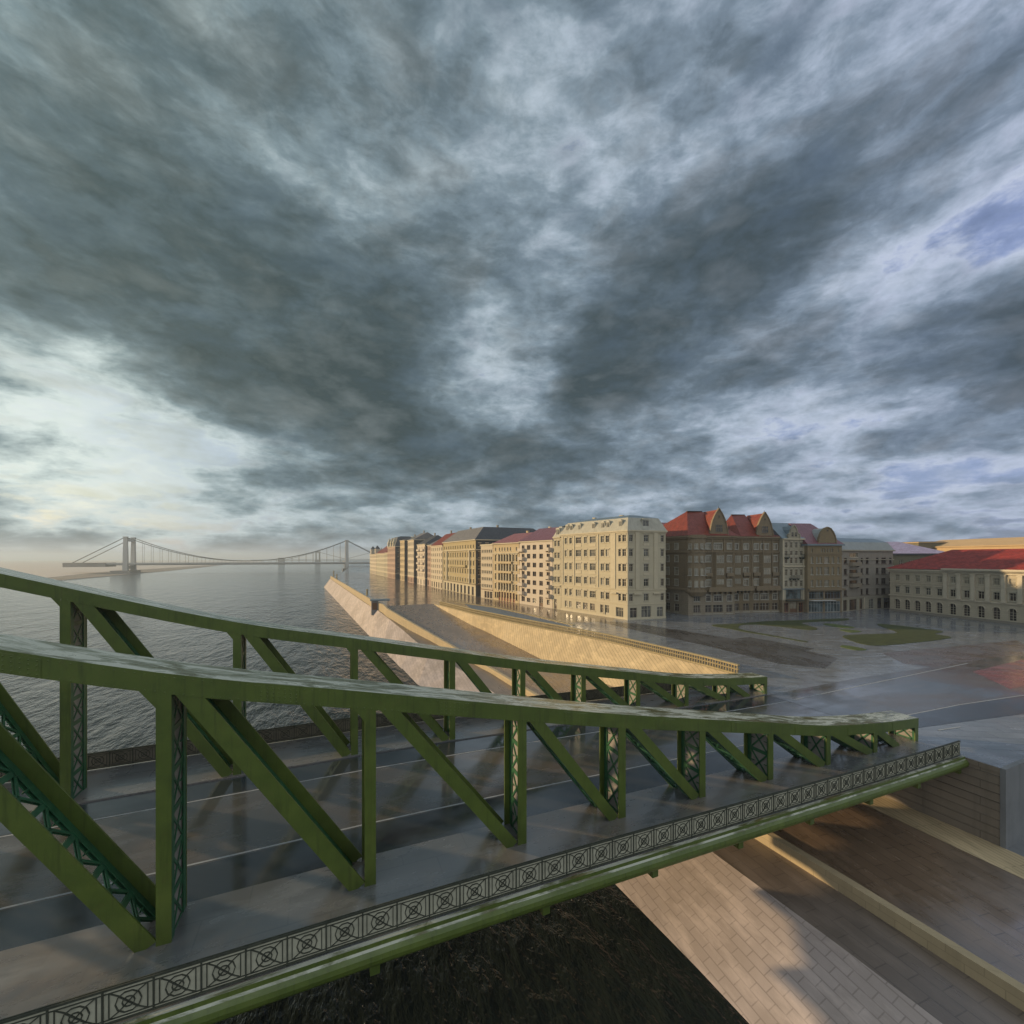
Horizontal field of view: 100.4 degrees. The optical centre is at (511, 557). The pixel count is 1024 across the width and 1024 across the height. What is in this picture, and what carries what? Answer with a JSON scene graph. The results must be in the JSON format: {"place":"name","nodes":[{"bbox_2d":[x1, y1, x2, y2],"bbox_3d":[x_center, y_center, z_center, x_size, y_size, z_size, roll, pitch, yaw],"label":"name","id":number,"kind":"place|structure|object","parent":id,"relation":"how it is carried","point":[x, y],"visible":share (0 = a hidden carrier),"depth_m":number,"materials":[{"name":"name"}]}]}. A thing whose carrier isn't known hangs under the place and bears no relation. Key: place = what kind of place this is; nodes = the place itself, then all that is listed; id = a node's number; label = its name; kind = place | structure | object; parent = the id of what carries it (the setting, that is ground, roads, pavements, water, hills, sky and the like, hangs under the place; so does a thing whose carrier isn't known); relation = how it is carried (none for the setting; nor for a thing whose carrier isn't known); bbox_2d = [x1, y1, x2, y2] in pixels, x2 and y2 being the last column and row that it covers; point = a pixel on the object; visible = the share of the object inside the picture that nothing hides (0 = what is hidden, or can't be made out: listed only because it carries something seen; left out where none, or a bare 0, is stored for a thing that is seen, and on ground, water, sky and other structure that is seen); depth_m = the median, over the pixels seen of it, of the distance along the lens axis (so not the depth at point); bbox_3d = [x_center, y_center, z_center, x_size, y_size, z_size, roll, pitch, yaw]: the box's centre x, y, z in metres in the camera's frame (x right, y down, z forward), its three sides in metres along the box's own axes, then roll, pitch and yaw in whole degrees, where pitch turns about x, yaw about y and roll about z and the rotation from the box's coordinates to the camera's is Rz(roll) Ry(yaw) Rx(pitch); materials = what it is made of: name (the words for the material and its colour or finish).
{"place":"outdoors","nodes":[
{"label":"outdoors","id":0,"kind":"place"},
{"bbox_2d":[0,560,262,577],"bbox_3d":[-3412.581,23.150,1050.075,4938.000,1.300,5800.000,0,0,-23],"label":"river bank","id":1,"kind":"structure","parent":0,"point":[48,568],"depth_m":1068.05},
{"bbox_2d":[51,565,219,579],"bbox_3d":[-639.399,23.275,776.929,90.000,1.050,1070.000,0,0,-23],"label":"mud bank","id":2,"kind":"structure","parent":0,"point":[91,575],"depth_m":607.11,"materials":[{"name":"soil"}]},
{"bbox_2d":[0,559,748,1023],"bbox_3d":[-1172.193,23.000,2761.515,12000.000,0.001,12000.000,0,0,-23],"label":"river water","id":3,"kind":"structure","parent":0,"point":[612,955],"depth_m":26.45,"materials":[{"name":"liquid"}]},
{"bbox_2d":[62,536,369,572],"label":"suspension bridge","id":4,"kind":"structure","parent":3,"relation":"on","point":[126,567],"depth_m":653.92,"materials":[{"name":"paint"}]},
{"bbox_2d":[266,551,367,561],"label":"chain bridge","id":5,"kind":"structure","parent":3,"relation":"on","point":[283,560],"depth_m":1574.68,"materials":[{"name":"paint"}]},
{"bbox_2d":[332,573,613,626],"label":"promenade road","id":6,"kind":"structure","parent":0,"point":[397,592],"depth_m":157.87,"materials":[{"name":"asphalt"}]},
{"bbox_2d":[454,602,574,624],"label":"kerb","id":7,"kind":"structure","parent":6,"relation":"on","point":[521,612],"depth_m":112.09,"materials":[{"name":"stone"}]},
{"bbox_2d":[465,604,569,627],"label":"wet strip","id":8,"kind":"object","parent":6,"relation":"on","point":[497,611],"visible":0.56,"depth_m":112.72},
{"bbox_2d":[0,0,1023,558],"label":"sky","id":9,"kind":"structure","parent":0,"point":[279,278],"materials":[{"name":"grey"}]},
{"bbox_2d":[434,604,728,686],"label":"stone slope","id":10,"kind":"structure","parent":0,"point":[544,644],"depth_m":78.62,"materials":[{"name":"stone"}]},
{"bbox_2d":[435,604,738,672],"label":"stone edge","id":11,"kind":"object","parent":10,"relation":"on","point":[605,641],"visible":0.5,"depth_m":74.25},
{"bbox_2d":[439,601,739,672],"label":"balustrade","id":12,"kind":"object","parent":11,"relation":"on","point":[659,650],"visible":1,"depth_m":73.47,"materials":[{"name":"stone"}]},
{"bbox_2d":[324,579,941,1023],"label":"quay slope","id":13,"kind":"structure","parent":0,"point":[754,953],"depth_m":24.18,"materials":[{"name":"stone"}]},
{"bbox_2d":[330,576,1023,1011],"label":"quay wall","id":14,"kind":"structure","parent":13,"relation":"on","point":[988,976],"depth_m":24.52,"materials":[{"name":"yellow stone"}]},
{"bbox_2d":[331,579,1023,1023],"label":"quay terrace","id":15,"kind":"structure","parent":0,"point":[931,983],"depth_m":23.18,"materials":[{"name":"stone"}]},
{"bbox_2d":[370,598,389,614],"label":"quay kiosk","id":16,"kind":"object","parent":15,"relation":"on","point":[374,605],"visible":0.97,"depth_m":135.71,"materials":[{"name":"metal"}]},
{"bbox_2d":[335,559,1023,767],"bbox_3d":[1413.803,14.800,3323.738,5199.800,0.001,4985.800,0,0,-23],"label":"square ground","id":17,"kind":"structure","parent":0,"point":[998,742],"depth_m":72.59,"materials":[{"name":"asphalt"}]},
{"bbox_2d":[369,546,381,573],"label":"row house","id":18,"kind":"structure","parent":17,"relation":"on","point":[374,551],"depth_m":389.06,"materials":[{"name":"paint"}]},
{"bbox_2d":[376,546,387,575],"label":"row house","id":19,"kind":"structure","parent":17,"relation":"on","point":[380,562],"depth_m":351.46,"materials":[{"name":"paint"}]},
{"bbox_2d":[385,551,387,576],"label":"row house","id":20,"kind":"structure","parent":17,"relation":"on","point":[386,564],"depth_m":327.12,"materials":[{"name":"paint"}]},
{"bbox_2d":[387,536,410,578],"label":"row house","id":21,"kind":"structure","parent":17,"relation":"on","point":[393,546],"depth_m":298.67,"materials":[{"name":"paint"}]},
{"bbox_2d":[400,534,415,580],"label":"row house","id":22,"kind":"structure","parent":17,"relation":"on","point":[404,560],"depth_m":270.44,"materials":[{"name":"paint"}]},
{"bbox_2d":[407,531,433,582],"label":"row house","id":23,"kind":"structure","parent":17,"relation":"on","point":[413,542],"depth_m":249.13,"materials":[{"name":"paint"}]},
{"bbox_2d":[416,533,441,585],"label":"row house","id":24,"kind":"structure","parent":17,"relation":"on","point":[421,557],"depth_m":229.80,"materials":[{"name":"paint"}]},
{"bbox_2d":[426,540,437,585],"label":"row house","id":25,"kind":"structure","parent":17,"relation":"on","point":[429,564],"depth_m":223.22,"materials":[{"name":"paint"}]},
{"bbox_2d":[430,531,454,588],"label":"row house","id":26,"kind":"structure","parent":17,"relation":"on","point":[436,579],"depth_m":207.51,"materials":[{"name":"paint"}]},
{"bbox_2d":[0,567,968,1023],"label":"truss bridge","id":27,"kind":"structure","parent":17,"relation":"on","point":[226,861],"depth_m":20.25,"materials":[{"name":"green paint"}]},
{"bbox_2d":[480,544,492,598],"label":"narrow house","id":28,"kind":"structure","parent":17,"relation":"on","point":[486,588],"depth_m":154.39,"materials":[{"name":"paint"}]},
{"bbox_2d":[442,525,535,595],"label":"house","id":29,"kind":"structure","parent":17,"relation":"on","point":[462,561],"depth_m":173.06,"materials":[{"name":"paint"}]},
{"bbox_2d":[491,531,532,602],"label":"pilaster house","id":30,"kind":"structure","parent":17,"relation":"on","point":[506,562],"depth_m":143.84,"materials":[{"name":"paint"}]},
{"bbox_2d":[517,527,558,608],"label":"balcony block","id":31,"kind":"structure","parent":17,"relation":"on","point":[535,566],"depth_m":130.78,"materials":[{"name":"paint"}]},
{"bbox_2d":[552,525,565,609],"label":"narrow house","id":32,"kind":"structure","parent":17,"relation":"on","point":[556,537],"depth_m":122.06,"materials":[{"name":"paint"}]},
{"bbox_2d":[559,515,667,619],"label":"corner house","id":33,"kind":"structure","parent":17,"relation":"on","point":[613,567],"depth_m":104.08,"materials":[{"name":"cream stone"},{"name":"blue grey zinc"},{"name":"glass"}]},
{"bbox_2d":[589,590,595,598],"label":"window","id":34,"kind":"structure","parent":33,"relation":"in","point":[592,592],"depth_m":110.45,"materials":[{"name":"beige glass"}]},
{"bbox_2d":[589,576,595,584],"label":"window","id":35,"kind":"structure","parent":33,"relation":"in","point":[592,580],"depth_m":110.45,"materials":[{"name":"beige glass"}]},
{"bbox_2d":[589,562,595,570],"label":"window","id":36,"kind":"structure","parent":33,"relation":"in","point":[592,566],"depth_m":110.48,"materials":[{"name":"beige glass"}]},
{"bbox_2d":[589,549,595,556],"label":"window","id":37,"kind":"structure","parent":33,"relation":"in","point":[592,551],"depth_m":110.45,"materials":[{"name":"beige glass"}]},
{"bbox_2d":[589,535,595,543],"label":"window","id":38,"kind":"structure","parent":33,"relation":"in","point":[592,539],"depth_m":110.45,"materials":[{"name":"beige glass"}]},
{"bbox_2d":[616,607,623,619],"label":"window","id":39,"kind":"structure","parent":33,"relation":"in","point":[619,611],"depth_m":103.28,"materials":[{"name":"beige glass"}]},
{"bbox_2d":[630,608,636,617],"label":"window","id":40,"kind":"structure","parent":33,"relation":"in","point":[633,611],"depth_m":101.65,"materials":[{"name":"grey glass"}]},
{"bbox_2d":[641,606,650,616],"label":"window","id":41,"kind":"structure","parent":33,"relation":"in","point":[645,610],"depth_m":102.66,"materials":[{"name":"grey glass"}]},
{"bbox_2d":[657,607,662,618],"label":"window","id":42,"kind":"structure","parent":33,"relation":"in","point":[659,609],"depth_m":103.73,"materials":[{"name":"grey glass"}]},
{"bbox_2d":[663,505,737,614],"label":"gabled house","id":43,"kind":"structure","parent":17,"relation":"on","point":[700,562],"depth_m":110.40,"materials":[{"name":"brown stone"}]},
{"bbox_2d":[713,594,722,601],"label":"window","id":44,"kind":"structure","parent":43,"relation":"in","point":[717,598],"depth_m":110.58,"materials":[{"name":"grey glass"}]},
{"bbox_2d":[714,543,722,549],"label":"window","id":45,"kind":"structure","parent":43,"relation":"in","point":[717,546],"depth_m":110.58,"materials":[{"name":"grey glass"}]},
{"bbox_2d":[713,605,723,613],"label":"window","id":46,"kind":"structure","parent":43,"relation":"in","point":[716,608],"depth_m":110.64,"materials":[{"name":"grey glass"}]},
{"bbox_2d":[726,605,732,613],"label":"window","id":47,"kind":"structure","parent":43,"relation":"in","point":[728,607],"depth_m":111.12,"materials":[{"name":"grey glass"}]},
{"bbox_2d":[596,621,836,667],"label":"tram bed","id":48,"kind":"object","parent":17,"relation":"on","point":[777,654],"visible":1,"depth_m":70.13,"materials":[{"name":"concrete"}]},
{"bbox_2d":[726,511,780,612],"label":"gabled house","id":49,"kind":"structure","parent":17,"relation":"on","point":[757,575],"depth_m":114.50,"materials":[{"name":"brown stone"}]},
{"bbox_2d":[753,603,759,611],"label":"window","id":50,"kind":"structure","parent":49,"relation":"in","point":[755,605],"depth_m":114.76,"materials":[{"name":"grey glass"}]},
{"bbox_2d":[760,593,768,599],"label":"window","id":51,"kind":"structure","parent":49,"relation":"in","point":[763,595],"depth_m":115.10,"materials":[{"name":"grey glass"}]},
{"bbox_2d":[760,543,768,549],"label":"window","id":52,"kind":"structure","parent":49,"relation":"in","point":[766,545],"depth_m":115.04,"materials":[{"name":"grey glass"}]},
{"bbox_2d":[760,603,769,611],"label":"window","id":53,"kind":"structure","parent":49,"relation":"in","point":[763,606],"depth_m":115.16,"materials":[{"name":"grey glass"}]},
{"bbox_2d":[737,637,812,650],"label":"paving patch","id":54,"kind":"object","parent":17,"relation":"on","point":[785,645],"visible":1,"depth_m":73.38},
{"bbox_2d":[772,523,805,612],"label":"shop house","id":55,"kind":"structure","parent":17,"relation":"on","point":[791,571],"depth_m":115.05,"materials":[{"name":"paint"}]},
{"bbox_2d":[790,602,796,611],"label":"door","id":56,"kind":"structure","parent":55,"relation":"in","point":[793,605],"depth_m":115.24,"materials":[{"name":"brown wood"}]},
{"bbox_2d":[786,590,801,599],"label":"window","id":57,"kind":"structure","parent":55,"relation":"in","point":[790,594],"depth_m":115.21,"materials":[{"name":"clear glass"}]},
{"bbox_2d":[789,523,845,612],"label":"arcade house","id":58,"kind":"structure","parent":17,"relation":"on","point":[823,554],"depth_m":115.10,"materials":[{"name":"paint"}]},
{"bbox_2d":[809,601,822,611],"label":"window","id":59,"kind":"structure","parent":58,"relation":"in","point":[814,606],"depth_m":114.90,"materials":[{"name":"glass"}]},
{"bbox_2d":[809,592,822,598],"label":"window","id":60,"kind":"structure","parent":58,"relation":"in","point":[812,595],"depth_m":114.88,"materials":[{"name":"blue glass"}]},
{"bbox_2d":[825,601,839,611],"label":"window","id":61,"kind":"structure","parent":58,"relation":"in","point":[830,606],"depth_m":115.64,"materials":[{"name":"glass"}]},
{"bbox_2d":[825,591,839,598],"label":"window","id":62,"kind":"structure","parent":58,"relation":"in","point":[828,595],"depth_m":115.64,"materials":[{"name":"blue glass"}]},
{"bbox_2d":[837,538,894,611],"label":"mansard house","id":63,"kind":"structure","parent":17,"relation":"on","point":[866,563],"depth_m":122.61,"materials":[{"name":"paint"}]},
{"bbox_2d":[849,599,855,609],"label":"window","id":64,"kind":"structure","parent":63,"relation":"in","point":[852,603],"depth_m":119.63,"materials":[{"name":"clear glass"}]},
{"bbox_2d":[884,598,889,607],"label":"window","id":65,"kind":"structure","parent":63,"relation":"in","point":[886,600],"depth_m":123.97,"materials":[{"name":"black glass"}]},
{"bbox_2d":[770,654,1023,715],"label":"road surface","id":66,"kind":"object","parent":17,"relation":"on","point":[964,684],"visible":0.8,"depth_m":47.10,"materials":[{"name":"asphalt"}]},
{"bbox_2d":[788,663,967,700],"bbox_3d":[46.159,14.782,51.853,38.508,0.001,0.150,0,0,-24],"label":"lane line","id":67,"kind":"object","parent":66,"relation":"on","point":[876,682],"visible":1,"depth_m":50.46,"materials":[{"name":"white paint"}]},
{"bbox_2d":[908,695,1022,714],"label":"lane line","id":68,"kind":"object","parent":66,"relation":"on","point":[962,704],"visible":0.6,"depth_m":42.91,"materials":[{"name":"white paint"}]},
{"bbox_2d":[909,696,1023,727],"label":"road edge","id":69,"kind":"object","parent":66,"relation":"on","point":[986,709],"visible":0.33,"depth_m":40.70,"materials":[{"name":"concrete"}]},
{"bbox_2d":[973,660,1023,688],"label":"red lane","id":70,"kind":"structure","parent":66,"relation":"on","point":[1010,675],"depth_m":54.40,"materials":[{"name":"asphalt"}]},
{"bbox_2d":[887,542,944,568],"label":"pale roof block","id":71,"kind":"structure","parent":17,"relation":"on","point":[904,552],"depth_m":152.16,"materials":[{"name":"grey"}]},
{"bbox_2d":[902,541,946,548],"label":"dark block","id":72,"kind":"structure","parent":17,"relation":"on","point":[929,544],"depth_m":185.90,"materials":[{"name":"glass"}]},
{"bbox_2d":[886,549,1023,625],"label":"long palace","id":73,"kind":"structure","parent":17,"relation":"on","point":[986,585],"depth_m":103.56,"materials":[{"name":"paint"}]},
{"bbox_2d":[894,599,899,609],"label":"window","id":74,"kind":"structure","parent":73,"relation":"in","point":[897,603],"depth_m":117.37,"materials":[{"name":"grey glass"}]},
{"bbox_2d":[904,586,909,593],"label":"window","id":75,"kind":"structure","parent":73,"relation":"in","point":[906,588],"depth_m":114.96,"materials":[{"name":"grey glass"}]},
{"bbox_2d":[905,600,909,610],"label":"window","id":76,"kind":"structure","parent":73,"relation":"in","point":[907,604],"depth_m":114.96,"materials":[{"name":"grey glass"}]},
{"bbox_2d":[915,601,920,611],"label":"window","id":77,"kind":"structure","parent":73,"relation":"in","point":[917,604],"depth_m":112.65,"materials":[{"name":"grey glass"}]},
{"bbox_2d":[924,574,930,582],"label":"window","id":78,"kind":"structure","parent":73,"relation":"in","point":[927,577],"depth_m":110.21,"materials":[{"name":"grey glass"}]},
{"bbox_2d":[925,587,930,595],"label":"window","id":79,"kind":"structure","parent":73,"relation":"in","point":[927,589],"depth_m":110.21,"materials":[{"name":"grey glass"}]},
{"bbox_2d":[926,602,931,612],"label":"window","id":80,"kind":"structure","parent":73,"relation":"in","point":[928,605],"depth_m":110.21,"materials":[{"name":"grey glass"}]},
{"bbox_2d":[936,603,941,613],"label":"window","id":81,"kind":"structure","parent":73,"relation":"in","point":[939,606],"depth_m":107.86,"materials":[{"name":"grey glass"}]},
{"bbox_2d":[935,587,942,596],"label":"window","id":82,"kind":"structure","parent":73,"relation":"in","point":[939,591],"depth_m":107.86,"materials":[{"name":"grey glass"}]},
{"bbox_2d":[936,575,942,582],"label":"window","id":83,"kind":"structure","parent":73,"relation":"in","point":[939,578],"depth_m":107.86,"materials":[{"name":"beige glass"}]},
{"bbox_2d":[949,604,955,615],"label":"window","id":84,"kind":"structure","parent":73,"relation":"in","point":[952,606],"depth_m":105.07,"materials":[{"name":"grey glass"}]},
{"bbox_2d":[949,588,955,597],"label":"window","id":85,"kind":"structure","parent":73,"relation":"in","point":[953,592],"depth_m":104.98,"materials":[{"name":"grey glass"}]},
{"bbox_2d":[963,589,969,598],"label":"window","id":86,"kind":"structure","parent":73,"relation":"in","point":[966,594],"depth_m":102.47,"materials":[{"name":"grey glass"}]},
{"bbox_2d":[964,605,969,616],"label":"window","id":87,"kind":"structure","parent":73,"relation":"in","point":[966,608],"depth_m":102.44,"materials":[{"name":"grey glass"}]},
{"bbox_2d":[976,606,984,618],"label":"window","id":88,"kind":"structure","parent":73,"relation":"in","point":[980,609],"depth_m":99.73,"materials":[{"name":"black glass"}]},
{"bbox_2d":[977,590,984,599],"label":"window","id":89,"kind":"structure","parent":73,"relation":"in","point":[981,592],"depth_m":99.72,"materials":[{"name":"grey glass"}]},
{"bbox_2d":[992,607,999,619],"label":"window","id":90,"kind":"structure","parent":73,"relation":"in","point":[996,611],"depth_m":97.16,"materials":[{"name":"black glass"}]},
{"bbox_2d":[992,578,999,585],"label":"window","id":91,"kind":"structure","parent":73,"relation":"in","point":[996,580],"depth_m":97.02,"materials":[{"name":"beige glass"}]},
{"bbox_2d":[992,591,1000,600],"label":"window","id":92,"kind":"structure","parent":73,"relation":"in","point":[996,593],"depth_m":97.11,"materials":[{"name":"grey glass"}]},
{"bbox_2d":[1009,609,1015,621],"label":"window","id":93,"kind":"structure","parent":73,"relation":"in","point":[1012,612],"depth_m":94.52,"materials":[{"name":"black glass"}]},
{"bbox_2d":[1008,592,1016,601],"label":"window","id":94,"kind":"structure","parent":73,"relation":"in","point":[1013,595],"depth_m":94.36,"materials":[{"name":"grey glass"}]},
{"bbox_2d":[1008,579,1016,586],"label":"window","id":95,"kind":"structure","parent":73,"relation":"in","point":[1012,581],"depth_m":94.36,"materials":[{"name":"beige glass"}]},
{"bbox_2d":[933,537,1023,550],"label":"tan hall","id":96,"kind":"structure","parent":17,"relation":"on","point":[999,543],"depth_m":169.99,"materials":[{"name":"beige stone"}]},
{"bbox_2d":[387,604,1023,984],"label":"quay road","id":97,"kind":"structure","parent":0,"point":[973,904],"depth_m":28.03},
{"bbox_2d":[788,701,999,845],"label":"retaining wall","id":98,"kind":"structure","parent":97,"relation":"on","point":[967,799],"depth_m":31.63,"materials":[{"name":"grey stone"}]},
{"bbox_2d":[712,618,848,641],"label":"lawn","id":99,"kind":"structure","parent":0,"point":[796,624],"depth_m":93.88,"materials":[{"name":"green plant"}]},
{"bbox_2d":[824,623,854,627],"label":"lawn","id":100,"kind":"structure","parent":0,"point":[837,625],"depth_m":91.93,"materials":[{"name":"green plant"}]},
{"bbox_2d":[841,645,865,649],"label":"lawn","id":101,"kind":"structure","parent":0,"point":[851,647],"depth_m":69.89,"materials":[{"name":"green plant"}]},
{"bbox_2d":[843,624,950,645],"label":"lawn","id":102,"kind":"structure","parent":0,"point":[904,634],"depth_m":79.62,"materials":[{"name":"green plant"}]},
{"bbox_2d":[863,796,1023,878],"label":"quay footpath","id":103,"kind":"structure","parent":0,"point":[996,855],"depth_m":31.03,"materials":[{"name":"stone"}]},
{"bbox_2d":[883,640,1023,666],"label":"brown lane","id":104,"kind":"structure","parent":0,"point":[933,657],"depth_m":65.75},
{"bbox_2d":[1007,839,1023,856],"bbox_3d":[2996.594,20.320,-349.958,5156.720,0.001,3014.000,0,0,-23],"label":"ground","id":105,"kind":"structure","parent":0,"point":[1017,848],"depth_m":29.79,"materials":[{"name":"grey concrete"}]},
{"bbox_2d":[1000,758,1023,848],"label":"concrete wall","id":106,"kind":"structure","parent":105,"relation":"on","point":[1011,804],"depth_m":30.08,"materials":[{"name":"concrete"}]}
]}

